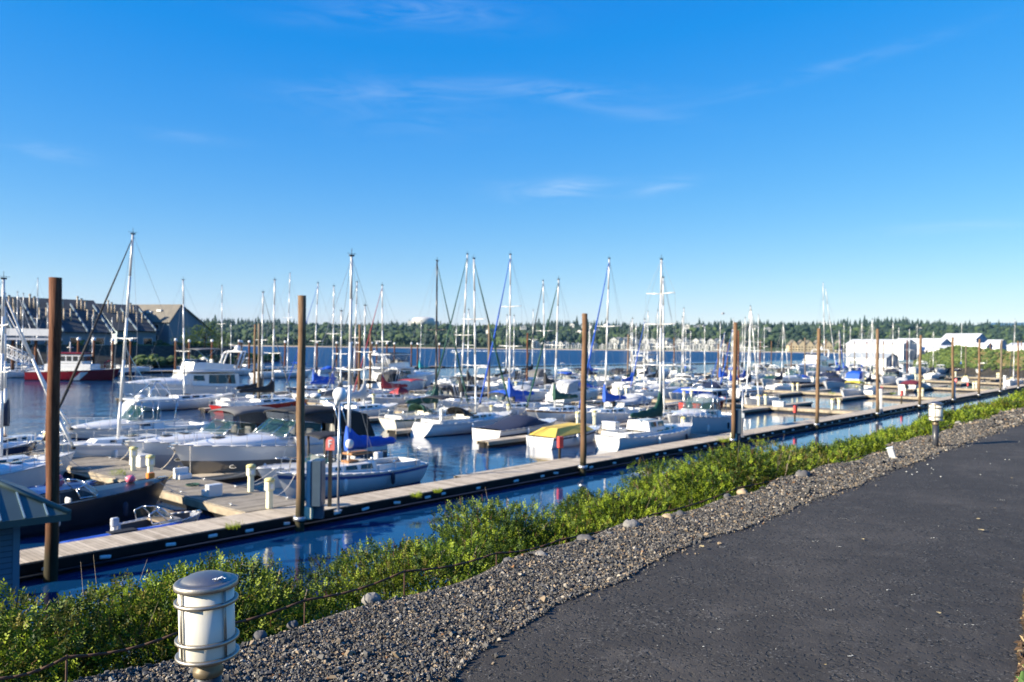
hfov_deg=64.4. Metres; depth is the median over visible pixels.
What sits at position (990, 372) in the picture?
mound terrain
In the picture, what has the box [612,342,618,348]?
house
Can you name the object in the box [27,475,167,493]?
open boat
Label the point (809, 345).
house
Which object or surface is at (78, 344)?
piling
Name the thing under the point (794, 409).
extinguisher box
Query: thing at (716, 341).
house
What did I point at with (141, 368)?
cabin cruiser
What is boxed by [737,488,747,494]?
boulder
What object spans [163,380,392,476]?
cabin cruiser
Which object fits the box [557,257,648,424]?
sailboat
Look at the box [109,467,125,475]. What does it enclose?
weed tuft
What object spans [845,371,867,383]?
cabin cruiser
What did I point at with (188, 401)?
sailboat
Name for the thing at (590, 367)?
sailboat
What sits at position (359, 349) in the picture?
piling
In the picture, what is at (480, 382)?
cabin cruiser
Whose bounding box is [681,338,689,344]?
house
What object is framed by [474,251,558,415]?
sailboat
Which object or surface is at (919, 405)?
piling
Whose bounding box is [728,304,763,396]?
sailboat
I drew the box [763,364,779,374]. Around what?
cabin cruiser
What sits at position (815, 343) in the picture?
house
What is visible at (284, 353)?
piling
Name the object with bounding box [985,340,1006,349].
boathouse
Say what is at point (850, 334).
sailboat
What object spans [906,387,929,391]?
finger dock
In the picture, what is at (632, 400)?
runabout
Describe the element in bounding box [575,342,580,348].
house
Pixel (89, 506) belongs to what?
open boat
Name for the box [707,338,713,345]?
house
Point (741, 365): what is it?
sailboat
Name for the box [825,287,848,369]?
sailboat
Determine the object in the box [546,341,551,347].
house
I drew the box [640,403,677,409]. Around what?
finger dock
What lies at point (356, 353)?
piling
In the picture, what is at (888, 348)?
boathouse
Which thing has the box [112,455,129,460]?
finger dock
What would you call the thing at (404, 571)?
cable rail
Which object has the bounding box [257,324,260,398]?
piling
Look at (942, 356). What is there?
mound undergrowth
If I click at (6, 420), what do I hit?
sailboat
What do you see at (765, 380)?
runabout
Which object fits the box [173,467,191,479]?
dock steps
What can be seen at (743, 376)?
sailboat
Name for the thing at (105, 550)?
dock
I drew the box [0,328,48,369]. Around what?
pier walkway
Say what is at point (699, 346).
house
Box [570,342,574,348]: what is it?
house
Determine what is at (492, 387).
sailboat
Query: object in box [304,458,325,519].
dock kiosk
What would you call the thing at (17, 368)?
sailboat
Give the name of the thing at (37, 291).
sailboat
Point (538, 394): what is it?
sailboat
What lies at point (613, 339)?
house
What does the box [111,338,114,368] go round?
piling
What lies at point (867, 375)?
sailboat
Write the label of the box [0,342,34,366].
gangway
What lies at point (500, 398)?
cabin cruiser
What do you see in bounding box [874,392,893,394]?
finger dock
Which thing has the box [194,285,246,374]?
sailboat
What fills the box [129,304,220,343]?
condominium
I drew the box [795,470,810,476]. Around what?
boulder
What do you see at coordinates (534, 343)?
house
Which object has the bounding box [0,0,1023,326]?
sky
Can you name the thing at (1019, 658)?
verge ground
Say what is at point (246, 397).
sailboat
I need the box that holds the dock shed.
[0,479,71,626]
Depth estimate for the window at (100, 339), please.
202.11 m
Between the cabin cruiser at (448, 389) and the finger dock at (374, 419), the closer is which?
the finger dock at (374, 419)
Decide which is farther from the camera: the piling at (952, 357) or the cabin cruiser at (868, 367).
the cabin cruiser at (868, 367)
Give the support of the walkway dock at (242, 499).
on the water
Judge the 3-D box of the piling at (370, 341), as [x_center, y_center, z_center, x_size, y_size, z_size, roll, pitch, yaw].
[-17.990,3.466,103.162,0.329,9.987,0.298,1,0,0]
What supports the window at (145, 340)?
in the condominium at (143, 329)
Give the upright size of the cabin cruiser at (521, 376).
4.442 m
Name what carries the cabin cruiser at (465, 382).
on the water
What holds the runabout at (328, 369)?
on the water
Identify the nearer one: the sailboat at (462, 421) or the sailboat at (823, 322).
the sailboat at (462, 421)
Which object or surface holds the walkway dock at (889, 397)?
on the water
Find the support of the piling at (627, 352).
in the water
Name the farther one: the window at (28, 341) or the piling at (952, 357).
the window at (28, 341)
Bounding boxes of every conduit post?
[879,389,882,411]
[951,381,955,398]
[1003,375,1006,389]
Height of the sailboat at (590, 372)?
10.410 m
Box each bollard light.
[173,570,239,681]
[928,401,943,446]
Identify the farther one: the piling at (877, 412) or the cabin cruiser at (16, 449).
the piling at (877, 412)
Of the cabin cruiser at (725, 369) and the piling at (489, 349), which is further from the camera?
the cabin cruiser at (725, 369)
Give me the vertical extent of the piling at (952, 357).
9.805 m
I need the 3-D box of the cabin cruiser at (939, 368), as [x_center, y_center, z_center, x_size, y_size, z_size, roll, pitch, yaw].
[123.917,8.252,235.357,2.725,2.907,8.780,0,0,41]
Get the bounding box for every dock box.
[128,452,152,467]
[601,421,619,429]
[772,401,785,406]
[863,390,873,394]
[923,383,930,386]
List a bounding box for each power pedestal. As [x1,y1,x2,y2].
[129,446,137,470]
[146,454,154,472]
[246,464,255,491]
[264,477,274,508]
[372,394,375,403]
[575,412,579,422]
[592,410,596,424]
[757,395,759,405]
[764,394,766,404]
[831,399,834,409]
[837,398,840,408]
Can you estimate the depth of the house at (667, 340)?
1266.11 m
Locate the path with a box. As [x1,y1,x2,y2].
[443,420,1023,681]
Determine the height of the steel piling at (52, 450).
9.919 m
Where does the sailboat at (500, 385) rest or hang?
on the water
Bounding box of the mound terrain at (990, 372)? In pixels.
[913,351,1023,377]
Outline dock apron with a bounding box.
[454,458,572,477]
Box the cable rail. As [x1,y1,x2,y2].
[0,411,1004,681]
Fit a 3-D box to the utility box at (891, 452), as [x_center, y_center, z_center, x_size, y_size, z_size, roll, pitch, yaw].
[5.817,1.717,12.477,0.143,0.205,0.094,1,0,29]
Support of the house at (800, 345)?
on the bank
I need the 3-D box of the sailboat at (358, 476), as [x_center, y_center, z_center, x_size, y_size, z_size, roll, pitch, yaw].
[-7.473,1.589,36.770,3.005,11.582,8.840,0,0,41]
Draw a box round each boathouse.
[845,339,916,359]
[845,352,899,366]
[899,338,950,353]
[922,345,929,353]
[928,345,954,351]
[942,333,986,346]
[973,343,993,348]
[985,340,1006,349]
[1006,343,1023,350]
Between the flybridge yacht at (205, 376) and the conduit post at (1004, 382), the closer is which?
the flybridge yacht at (205, 376)
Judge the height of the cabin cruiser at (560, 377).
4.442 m
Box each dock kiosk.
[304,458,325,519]
[730,409,741,439]
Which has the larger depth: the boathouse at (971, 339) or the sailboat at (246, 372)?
the boathouse at (971, 339)
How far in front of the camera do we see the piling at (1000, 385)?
125.53 m
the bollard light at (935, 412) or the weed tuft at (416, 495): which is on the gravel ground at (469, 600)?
the bollard light at (935, 412)
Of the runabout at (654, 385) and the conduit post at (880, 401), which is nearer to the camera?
the conduit post at (880, 401)
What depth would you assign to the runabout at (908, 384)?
131.81 m
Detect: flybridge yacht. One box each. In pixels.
[118,344,252,397]
[629,353,670,380]
[796,346,832,374]
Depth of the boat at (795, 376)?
143.69 m
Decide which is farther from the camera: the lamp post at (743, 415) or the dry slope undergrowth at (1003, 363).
the dry slope undergrowth at (1003, 363)
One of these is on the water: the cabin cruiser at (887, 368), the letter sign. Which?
the cabin cruiser at (887, 368)
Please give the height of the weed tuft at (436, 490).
0.266 m
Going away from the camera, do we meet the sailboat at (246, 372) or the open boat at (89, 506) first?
the open boat at (89, 506)
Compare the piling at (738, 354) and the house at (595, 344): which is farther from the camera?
the house at (595, 344)
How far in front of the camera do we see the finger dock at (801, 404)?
92.75 m
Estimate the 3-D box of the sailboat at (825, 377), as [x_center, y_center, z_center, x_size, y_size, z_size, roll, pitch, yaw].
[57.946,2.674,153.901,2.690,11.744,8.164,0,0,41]
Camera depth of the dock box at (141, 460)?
39.67 m
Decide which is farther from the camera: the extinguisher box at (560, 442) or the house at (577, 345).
the house at (577, 345)
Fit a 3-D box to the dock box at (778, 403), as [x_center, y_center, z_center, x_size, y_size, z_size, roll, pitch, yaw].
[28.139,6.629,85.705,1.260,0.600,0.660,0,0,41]
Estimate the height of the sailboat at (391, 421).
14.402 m
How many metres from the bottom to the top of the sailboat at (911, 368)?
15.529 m
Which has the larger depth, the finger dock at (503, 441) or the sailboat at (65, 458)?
the finger dock at (503, 441)
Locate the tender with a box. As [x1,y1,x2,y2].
[110,506,201,530]
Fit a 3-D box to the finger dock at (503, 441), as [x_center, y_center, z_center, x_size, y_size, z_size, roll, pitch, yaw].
[1.759,6.878,56.948,1.040,0.650,11.300,0,0,41]
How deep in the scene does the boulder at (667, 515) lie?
7.94 m
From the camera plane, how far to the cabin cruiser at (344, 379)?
110.93 m
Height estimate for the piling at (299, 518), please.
9.857 m
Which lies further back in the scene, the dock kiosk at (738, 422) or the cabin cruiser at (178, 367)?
the cabin cruiser at (178, 367)
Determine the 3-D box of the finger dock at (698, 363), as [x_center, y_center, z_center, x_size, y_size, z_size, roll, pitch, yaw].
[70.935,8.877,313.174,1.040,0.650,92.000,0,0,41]
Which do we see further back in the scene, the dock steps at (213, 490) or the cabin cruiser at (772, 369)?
the cabin cruiser at (772, 369)
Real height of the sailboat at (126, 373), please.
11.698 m
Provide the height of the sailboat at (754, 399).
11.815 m
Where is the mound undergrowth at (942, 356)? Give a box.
[913,345,1023,370]
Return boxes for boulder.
[253,630,266,639]
[287,620,298,628]
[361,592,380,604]
[534,550,547,555]
[577,534,593,540]
[623,519,639,527]
[662,513,672,518]
[675,510,685,514]
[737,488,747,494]
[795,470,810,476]
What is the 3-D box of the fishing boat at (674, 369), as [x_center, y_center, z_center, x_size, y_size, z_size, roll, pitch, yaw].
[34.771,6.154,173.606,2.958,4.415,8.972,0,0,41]
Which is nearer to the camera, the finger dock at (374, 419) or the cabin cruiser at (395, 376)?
the finger dock at (374, 419)
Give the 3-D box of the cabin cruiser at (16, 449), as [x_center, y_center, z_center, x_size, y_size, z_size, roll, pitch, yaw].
[-27.536,5.455,38.907,3.276,3.094,9.579,0,0,41]
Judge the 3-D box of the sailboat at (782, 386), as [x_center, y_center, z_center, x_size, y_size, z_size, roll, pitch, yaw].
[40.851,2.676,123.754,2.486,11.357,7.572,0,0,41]
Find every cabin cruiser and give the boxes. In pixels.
[0,358,29,366]
[0,452,124,486]
[3,433,41,455]
[114,364,152,373]
[120,406,295,470]
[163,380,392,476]
[177,356,209,369]
[279,362,310,369]
[305,367,361,387]
[372,367,425,390]
[395,378,465,408]
[437,368,474,385]
[464,390,526,412]
[474,366,500,384]
[500,367,539,386]
[528,369,557,384]
[541,368,578,381]
[545,379,601,404]
[571,368,580,378]
[609,368,626,376]
[662,372,697,398]
[710,365,728,375]
[725,365,746,377]
[751,363,765,374]
[758,362,772,370]
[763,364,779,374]
[775,367,792,375]
[840,381,868,396]
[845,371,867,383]
[864,364,874,372]
[879,366,901,384]
[882,366,895,375]
[913,361,929,372]
[934,364,947,372]
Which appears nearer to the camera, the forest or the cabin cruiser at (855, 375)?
the cabin cruiser at (855, 375)
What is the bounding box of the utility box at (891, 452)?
[886,446,895,457]
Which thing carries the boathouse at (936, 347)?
on the mound terrain at (990, 372)
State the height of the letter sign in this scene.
2.632 m
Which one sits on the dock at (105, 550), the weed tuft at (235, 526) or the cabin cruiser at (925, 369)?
the weed tuft at (235, 526)
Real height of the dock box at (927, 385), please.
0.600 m
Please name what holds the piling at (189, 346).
in the water
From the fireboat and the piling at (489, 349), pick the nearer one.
the piling at (489, 349)
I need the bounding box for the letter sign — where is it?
[326,437,334,506]
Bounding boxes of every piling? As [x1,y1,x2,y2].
[43,277,61,581]
[77,337,80,351]
[92,337,95,363]
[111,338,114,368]
[129,339,132,378]
[174,338,176,372]
[188,340,190,358]
[211,339,213,358]
[240,340,242,367]
[248,340,250,368]
[253,324,255,394]
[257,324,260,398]
[284,341,285,365]
[293,295,306,531]
[316,341,317,368]
[336,342,337,364]
[356,342,357,368]
[357,324,360,401]
[369,329,371,389]
[487,324,490,397]
[526,333,527,380]
[578,313,587,475]
[627,334,628,373]
[673,338,674,366]
[717,344,718,380]
[729,322,737,445]
[738,330,739,384]
[804,338,805,374]
[813,328,820,429]
[839,338,840,363]
[875,329,879,417]
[906,340,907,373]
[917,335,921,409]
[951,337,954,402]
[965,341,966,375]
[977,339,980,397]
[999,340,1002,393]
[1017,341,1019,389]
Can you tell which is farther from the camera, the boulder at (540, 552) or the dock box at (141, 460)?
the dock box at (141, 460)
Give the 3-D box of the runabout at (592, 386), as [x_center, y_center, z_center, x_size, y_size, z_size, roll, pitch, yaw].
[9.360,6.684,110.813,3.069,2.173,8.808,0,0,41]
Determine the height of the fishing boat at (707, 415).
4.955 m
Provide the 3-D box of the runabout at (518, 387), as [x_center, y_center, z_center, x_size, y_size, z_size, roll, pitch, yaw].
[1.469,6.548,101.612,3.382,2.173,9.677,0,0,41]
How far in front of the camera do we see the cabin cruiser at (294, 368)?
178.72 m
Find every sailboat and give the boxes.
[0,271,84,475]
[0,305,72,450]
[7,291,43,370]
[7,292,47,377]
[8,278,61,367]
[23,305,64,370]
[42,232,205,456]
[84,314,92,352]
[96,320,136,376]
[122,279,244,411]
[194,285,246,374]
[209,279,321,415]
[215,292,291,401]
[218,322,250,374]
[242,248,428,499]
[249,274,312,378]
[275,282,352,394]
[291,285,357,397]
[309,307,371,406]
[326,282,392,400]
[327,304,397,416]
[352,284,426,404]
[379,259,469,429]
[409,321,437,372]
[410,257,511,436]
[422,251,497,409]
[431,325,460,383]
[447,310,497,392]
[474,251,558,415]
[485,315,519,384]
[490,315,530,388]
[516,310,543,374]
[521,280,567,400]
[522,278,601,421]
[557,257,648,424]
[577,328,600,379]
[579,322,598,379]
[595,255,692,451]
[610,316,642,395]
[611,323,649,386]
[616,321,641,381]
[622,276,687,423]
[629,319,665,396]
[634,310,670,387]
[636,311,656,380]
[641,322,650,364]
[665,317,692,382]
[669,308,702,386]
[686,330,697,373]
[695,326,716,383]
[710,322,731,383]
[711,331,729,380]
[719,327,747,393]
[727,318,754,384]
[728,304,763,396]
[737,309,756,381]
[737,320,747,369]
[744,310,780,404]
[751,315,771,379]
[759,324,768,362]
[765,323,791,389]
[810,324,827,381]
[820,286,835,372]
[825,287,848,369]
[835,333,844,377]
[836,325,848,373]
[841,326,855,378]
[856,323,868,373]
[862,319,879,392]
[865,329,875,376]
[887,327,896,369]
[893,327,905,374]
[902,327,917,379]
[908,323,922,370]
[923,330,940,378]
[954,323,963,371]
[1006,321,1023,386]
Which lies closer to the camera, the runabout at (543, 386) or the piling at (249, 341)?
the runabout at (543, 386)
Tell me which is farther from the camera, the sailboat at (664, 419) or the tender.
the sailboat at (664, 419)
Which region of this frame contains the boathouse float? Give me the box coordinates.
[784,363,834,365]
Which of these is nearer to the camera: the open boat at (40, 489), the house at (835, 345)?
the open boat at (40, 489)
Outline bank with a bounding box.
[212,325,1023,352]
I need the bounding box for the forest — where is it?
[201,314,1023,349]
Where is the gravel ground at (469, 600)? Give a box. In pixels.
[91,410,1021,681]
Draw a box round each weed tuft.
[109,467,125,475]
[224,520,244,529]
[408,491,424,497]
[432,486,442,492]
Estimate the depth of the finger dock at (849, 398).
106.28 m
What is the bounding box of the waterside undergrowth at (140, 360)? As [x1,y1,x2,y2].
[27,339,281,366]
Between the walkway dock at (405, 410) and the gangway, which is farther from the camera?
the gangway
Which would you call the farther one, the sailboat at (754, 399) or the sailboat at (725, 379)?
the sailboat at (725, 379)
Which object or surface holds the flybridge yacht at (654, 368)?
on the water
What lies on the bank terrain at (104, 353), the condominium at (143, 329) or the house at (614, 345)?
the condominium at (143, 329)
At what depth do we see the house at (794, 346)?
1190.43 m
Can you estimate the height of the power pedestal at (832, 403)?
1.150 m
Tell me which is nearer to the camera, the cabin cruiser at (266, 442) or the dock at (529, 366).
the cabin cruiser at (266, 442)
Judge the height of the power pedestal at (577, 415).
1.150 m
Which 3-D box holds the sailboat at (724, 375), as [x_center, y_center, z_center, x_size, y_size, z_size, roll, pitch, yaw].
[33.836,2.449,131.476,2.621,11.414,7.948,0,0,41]
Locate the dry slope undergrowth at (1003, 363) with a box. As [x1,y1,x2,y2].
[970,348,1023,365]
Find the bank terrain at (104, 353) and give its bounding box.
[0,344,279,368]
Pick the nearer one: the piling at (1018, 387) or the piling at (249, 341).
the piling at (1018, 387)
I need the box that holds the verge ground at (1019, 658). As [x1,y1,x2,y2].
[1015,596,1023,679]
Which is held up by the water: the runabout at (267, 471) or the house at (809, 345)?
the runabout at (267, 471)
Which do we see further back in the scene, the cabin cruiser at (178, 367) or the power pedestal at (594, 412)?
the cabin cruiser at (178, 367)
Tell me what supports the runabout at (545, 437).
on the water
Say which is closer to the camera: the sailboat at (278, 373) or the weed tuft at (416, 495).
the weed tuft at (416, 495)
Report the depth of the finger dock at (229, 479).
38.56 m
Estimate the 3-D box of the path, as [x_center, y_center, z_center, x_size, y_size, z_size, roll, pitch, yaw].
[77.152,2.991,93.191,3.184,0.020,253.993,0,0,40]
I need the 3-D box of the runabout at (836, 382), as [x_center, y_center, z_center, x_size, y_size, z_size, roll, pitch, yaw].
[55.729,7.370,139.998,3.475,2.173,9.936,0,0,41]
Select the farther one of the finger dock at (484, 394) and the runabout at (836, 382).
the runabout at (836, 382)
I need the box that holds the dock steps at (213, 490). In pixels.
[201,483,222,496]
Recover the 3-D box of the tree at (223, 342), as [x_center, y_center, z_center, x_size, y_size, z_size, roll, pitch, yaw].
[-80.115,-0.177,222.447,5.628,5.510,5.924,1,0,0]
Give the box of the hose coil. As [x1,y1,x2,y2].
[185,483,199,485]
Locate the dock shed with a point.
(20, 505)
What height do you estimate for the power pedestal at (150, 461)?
1.150 m
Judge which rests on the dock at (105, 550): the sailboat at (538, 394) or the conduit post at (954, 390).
the conduit post at (954, 390)
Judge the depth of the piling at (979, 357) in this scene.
113.93 m
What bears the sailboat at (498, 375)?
on the water
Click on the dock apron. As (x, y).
(494, 470)
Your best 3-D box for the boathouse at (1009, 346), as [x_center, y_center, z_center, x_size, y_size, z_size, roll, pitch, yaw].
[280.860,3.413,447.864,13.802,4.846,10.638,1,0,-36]
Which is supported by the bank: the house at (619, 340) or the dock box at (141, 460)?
the house at (619, 340)
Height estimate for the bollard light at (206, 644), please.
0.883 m
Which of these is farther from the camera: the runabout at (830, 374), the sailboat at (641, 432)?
the runabout at (830, 374)
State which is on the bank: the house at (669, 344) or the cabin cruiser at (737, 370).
the house at (669, 344)
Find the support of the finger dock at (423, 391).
on the water
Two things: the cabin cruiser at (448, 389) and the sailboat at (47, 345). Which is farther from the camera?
the sailboat at (47, 345)
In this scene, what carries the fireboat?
on the water
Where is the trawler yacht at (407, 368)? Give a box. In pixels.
[365,350,434,389]
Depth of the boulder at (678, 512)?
8.09 m
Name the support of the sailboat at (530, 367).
on the water
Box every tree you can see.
[170,334,199,347]
[180,321,220,347]
[210,331,229,347]
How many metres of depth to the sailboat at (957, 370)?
234.19 m
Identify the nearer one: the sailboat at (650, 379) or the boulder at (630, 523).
the boulder at (630, 523)
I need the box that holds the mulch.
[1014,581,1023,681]
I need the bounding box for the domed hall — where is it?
[408,317,438,325]
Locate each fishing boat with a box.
[60,348,208,440]
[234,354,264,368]
[548,365,578,378]
[587,361,622,386]
[666,359,679,374]
[666,374,743,433]
[670,359,703,382]
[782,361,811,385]
[806,361,821,375]
[847,356,865,370]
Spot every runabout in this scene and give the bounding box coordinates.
[205,431,382,487]
[315,366,339,372]
[428,379,450,389]
[472,415,558,439]
[513,385,538,390]
[526,422,606,448]
[538,384,551,388]
[578,382,602,391]
[606,393,653,407]
[646,383,665,389]
[668,387,711,399]
[678,394,730,410]
[694,373,715,378]
[698,381,728,394]
[760,375,780,385]
[820,372,839,377]
[823,377,852,387]
[895,377,908,383]
[897,380,923,390]
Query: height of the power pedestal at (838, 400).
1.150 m
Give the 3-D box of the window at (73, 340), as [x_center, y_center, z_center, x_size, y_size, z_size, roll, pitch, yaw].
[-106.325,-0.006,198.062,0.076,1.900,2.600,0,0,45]
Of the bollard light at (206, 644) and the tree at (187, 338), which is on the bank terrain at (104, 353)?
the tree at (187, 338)
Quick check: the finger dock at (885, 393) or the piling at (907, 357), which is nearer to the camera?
the finger dock at (885, 393)
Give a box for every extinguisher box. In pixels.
[557,436,563,458]
[793,405,796,421]
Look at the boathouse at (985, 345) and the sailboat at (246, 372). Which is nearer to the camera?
the sailboat at (246, 372)
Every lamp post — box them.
[333,387,346,511]
[741,385,744,436]
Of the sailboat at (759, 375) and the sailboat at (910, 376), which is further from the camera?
the sailboat at (910, 376)
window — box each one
[19,336,31,343]
[70,337,80,343]
[95,337,104,344]
[143,338,152,343]
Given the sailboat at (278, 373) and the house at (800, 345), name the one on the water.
the sailboat at (278, 373)
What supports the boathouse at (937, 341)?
on the mound terrain at (990, 372)
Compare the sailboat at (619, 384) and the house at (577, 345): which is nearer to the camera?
the sailboat at (619, 384)
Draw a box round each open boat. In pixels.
[20,472,203,538]
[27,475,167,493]
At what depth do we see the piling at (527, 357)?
126.46 m
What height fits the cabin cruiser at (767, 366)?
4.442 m
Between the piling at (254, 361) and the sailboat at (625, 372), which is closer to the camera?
the piling at (254, 361)
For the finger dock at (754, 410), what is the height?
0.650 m
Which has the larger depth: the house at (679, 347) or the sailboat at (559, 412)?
the house at (679, 347)
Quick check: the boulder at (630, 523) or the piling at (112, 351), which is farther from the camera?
the piling at (112, 351)
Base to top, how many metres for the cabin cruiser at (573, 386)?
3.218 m
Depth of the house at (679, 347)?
1206.92 m
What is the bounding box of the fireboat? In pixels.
[24,342,119,380]
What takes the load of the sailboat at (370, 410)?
on the water
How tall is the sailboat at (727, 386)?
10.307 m
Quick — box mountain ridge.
[991,322,1023,325]
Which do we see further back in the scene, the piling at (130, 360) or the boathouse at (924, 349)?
the boathouse at (924, 349)
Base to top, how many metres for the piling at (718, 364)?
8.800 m
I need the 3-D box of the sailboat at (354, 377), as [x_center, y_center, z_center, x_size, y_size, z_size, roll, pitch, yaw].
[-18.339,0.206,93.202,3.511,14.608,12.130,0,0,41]
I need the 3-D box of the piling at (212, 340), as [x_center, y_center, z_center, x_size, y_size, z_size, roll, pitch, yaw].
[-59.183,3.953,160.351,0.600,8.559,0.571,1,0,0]
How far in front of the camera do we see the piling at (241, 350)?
168.41 m
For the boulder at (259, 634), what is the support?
on the gravel ground at (469, 600)
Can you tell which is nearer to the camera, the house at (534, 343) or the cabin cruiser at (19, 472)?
the cabin cruiser at (19, 472)
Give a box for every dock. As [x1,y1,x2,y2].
[19,384,1023,581]
[30,449,305,517]
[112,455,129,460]
[139,366,444,373]
[192,470,261,482]
[199,404,306,412]
[242,396,711,438]
[256,391,288,394]
[368,416,384,422]
[387,428,411,436]
[409,390,427,393]
[441,364,629,367]
[467,392,498,396]
[477,434,528,447]
[498,389,861,414]
[571,399,603,405]
[639,362,747,364]
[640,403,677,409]
[668,376,989,391]
[707,373,1002,385]
[721,407,769,413]
[725,398,740,401]
[763,389,940,400]
[767,392,801,396]
[786,401,812,406]
[795,383,821,386]
[809,389,831,391]
[834,395,866,401]
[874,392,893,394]
[879,374,1023,380]
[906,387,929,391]
[956,382,971,385]
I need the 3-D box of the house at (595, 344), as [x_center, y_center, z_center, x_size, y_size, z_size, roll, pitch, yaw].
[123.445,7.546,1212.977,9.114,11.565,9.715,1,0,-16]
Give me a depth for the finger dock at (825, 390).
123.71 m
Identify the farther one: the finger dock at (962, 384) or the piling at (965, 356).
the piling at (965, 356)
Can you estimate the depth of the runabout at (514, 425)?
57.39 m
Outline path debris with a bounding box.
[657,437,1019,655]
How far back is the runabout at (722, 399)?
84.79 m
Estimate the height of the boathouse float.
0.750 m
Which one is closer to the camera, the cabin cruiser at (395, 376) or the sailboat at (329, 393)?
the sailboat at (329, 393)
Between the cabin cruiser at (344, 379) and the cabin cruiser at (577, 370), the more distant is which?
the cabin cruiser at (577, 370)
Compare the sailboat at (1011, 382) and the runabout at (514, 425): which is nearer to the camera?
the runabout at (514, 425)
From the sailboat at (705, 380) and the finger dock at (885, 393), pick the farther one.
the sailboat at (705, 380)
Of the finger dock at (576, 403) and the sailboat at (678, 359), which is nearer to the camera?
the finger dock at (576, 403)
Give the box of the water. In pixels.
[2,346,1023,679]
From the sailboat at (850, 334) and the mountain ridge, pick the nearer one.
the sailboat at (850, 334)
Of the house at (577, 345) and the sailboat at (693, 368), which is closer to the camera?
the sailboat at (693, 368)
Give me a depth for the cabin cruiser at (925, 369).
232.15 m
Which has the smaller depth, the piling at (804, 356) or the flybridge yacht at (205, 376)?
the flybridge yacht at (205, 376)
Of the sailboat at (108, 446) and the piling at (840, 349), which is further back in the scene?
the piling at (840, 349)
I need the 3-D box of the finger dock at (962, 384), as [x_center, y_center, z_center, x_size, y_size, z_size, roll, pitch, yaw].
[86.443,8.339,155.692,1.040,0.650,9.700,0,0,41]
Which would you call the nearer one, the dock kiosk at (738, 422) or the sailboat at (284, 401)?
the dock kiosk at (738, 422)
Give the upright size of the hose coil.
0.072 m
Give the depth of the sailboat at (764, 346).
191.57 m
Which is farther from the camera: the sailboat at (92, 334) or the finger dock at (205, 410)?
the sailboat at (92, 334)
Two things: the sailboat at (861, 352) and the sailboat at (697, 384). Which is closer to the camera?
the sailboat at (697, 384)
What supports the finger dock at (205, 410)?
on the water
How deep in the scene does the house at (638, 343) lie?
1209.07 m
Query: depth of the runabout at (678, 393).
98.38 m
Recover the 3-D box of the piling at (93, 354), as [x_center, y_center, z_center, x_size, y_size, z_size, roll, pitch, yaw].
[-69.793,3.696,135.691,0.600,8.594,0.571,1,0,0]
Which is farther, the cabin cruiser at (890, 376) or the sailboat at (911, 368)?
the sailboat at (911, 368)
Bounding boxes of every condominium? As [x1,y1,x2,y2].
[0,294,115,344]
[96,300,158,343]
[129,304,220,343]
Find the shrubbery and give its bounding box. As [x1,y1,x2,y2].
[0,388,1023,681]
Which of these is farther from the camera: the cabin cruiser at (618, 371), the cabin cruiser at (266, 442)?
the cabin cruiser at (618, 371)
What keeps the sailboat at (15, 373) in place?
on the water
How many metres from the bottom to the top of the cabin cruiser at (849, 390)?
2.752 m
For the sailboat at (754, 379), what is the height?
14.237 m
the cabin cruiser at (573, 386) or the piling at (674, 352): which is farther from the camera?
the piling at (674, 352)
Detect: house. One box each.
[533,340,539,347]
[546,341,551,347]
[551,340,557,347]
[563,341,569,348]
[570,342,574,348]
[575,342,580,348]
[593,342,598,348]
[610,337,616,343]
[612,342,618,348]
[616,337,622,346]
[636,342,642,348]
[664,338,673,347]
[665,342,672,349]
[677,342,684,349]
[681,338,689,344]
[689,342,696,349]
[696,342,701,349]
[699,338,705,347]
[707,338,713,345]
[714,338,721,344]
[786,340,797,350]
[797,340,803,350]
[806,340,814,350]
[813,340,822,351]
[822,340,832,351]
[832,340,842,351]
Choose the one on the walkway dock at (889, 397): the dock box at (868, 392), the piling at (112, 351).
the dock box at (868, 392)
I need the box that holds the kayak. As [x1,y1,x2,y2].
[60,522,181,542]
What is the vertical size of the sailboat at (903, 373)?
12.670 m
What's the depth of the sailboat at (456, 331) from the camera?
119.92 m
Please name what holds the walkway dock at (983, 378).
on the water
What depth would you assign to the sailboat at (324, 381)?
94.63 m
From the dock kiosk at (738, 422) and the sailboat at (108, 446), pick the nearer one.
the sailboat at (108, 446)
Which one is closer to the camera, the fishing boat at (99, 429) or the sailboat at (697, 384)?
the fishing boat at (99, 429)
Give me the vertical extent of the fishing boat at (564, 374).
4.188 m
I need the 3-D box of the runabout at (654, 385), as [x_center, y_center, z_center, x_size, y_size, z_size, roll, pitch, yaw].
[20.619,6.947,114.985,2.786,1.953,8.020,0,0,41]
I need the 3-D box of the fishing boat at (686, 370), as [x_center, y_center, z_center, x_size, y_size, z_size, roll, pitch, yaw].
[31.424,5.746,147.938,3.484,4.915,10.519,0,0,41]
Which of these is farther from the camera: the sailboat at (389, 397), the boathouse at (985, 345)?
the boathouse at (985, 345)
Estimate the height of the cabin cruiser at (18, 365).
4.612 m
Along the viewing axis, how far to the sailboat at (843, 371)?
201.50 m
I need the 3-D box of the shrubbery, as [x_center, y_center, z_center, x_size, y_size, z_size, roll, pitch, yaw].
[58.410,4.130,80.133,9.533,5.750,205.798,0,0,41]
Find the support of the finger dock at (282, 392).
on the water
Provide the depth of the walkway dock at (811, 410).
84.96 m

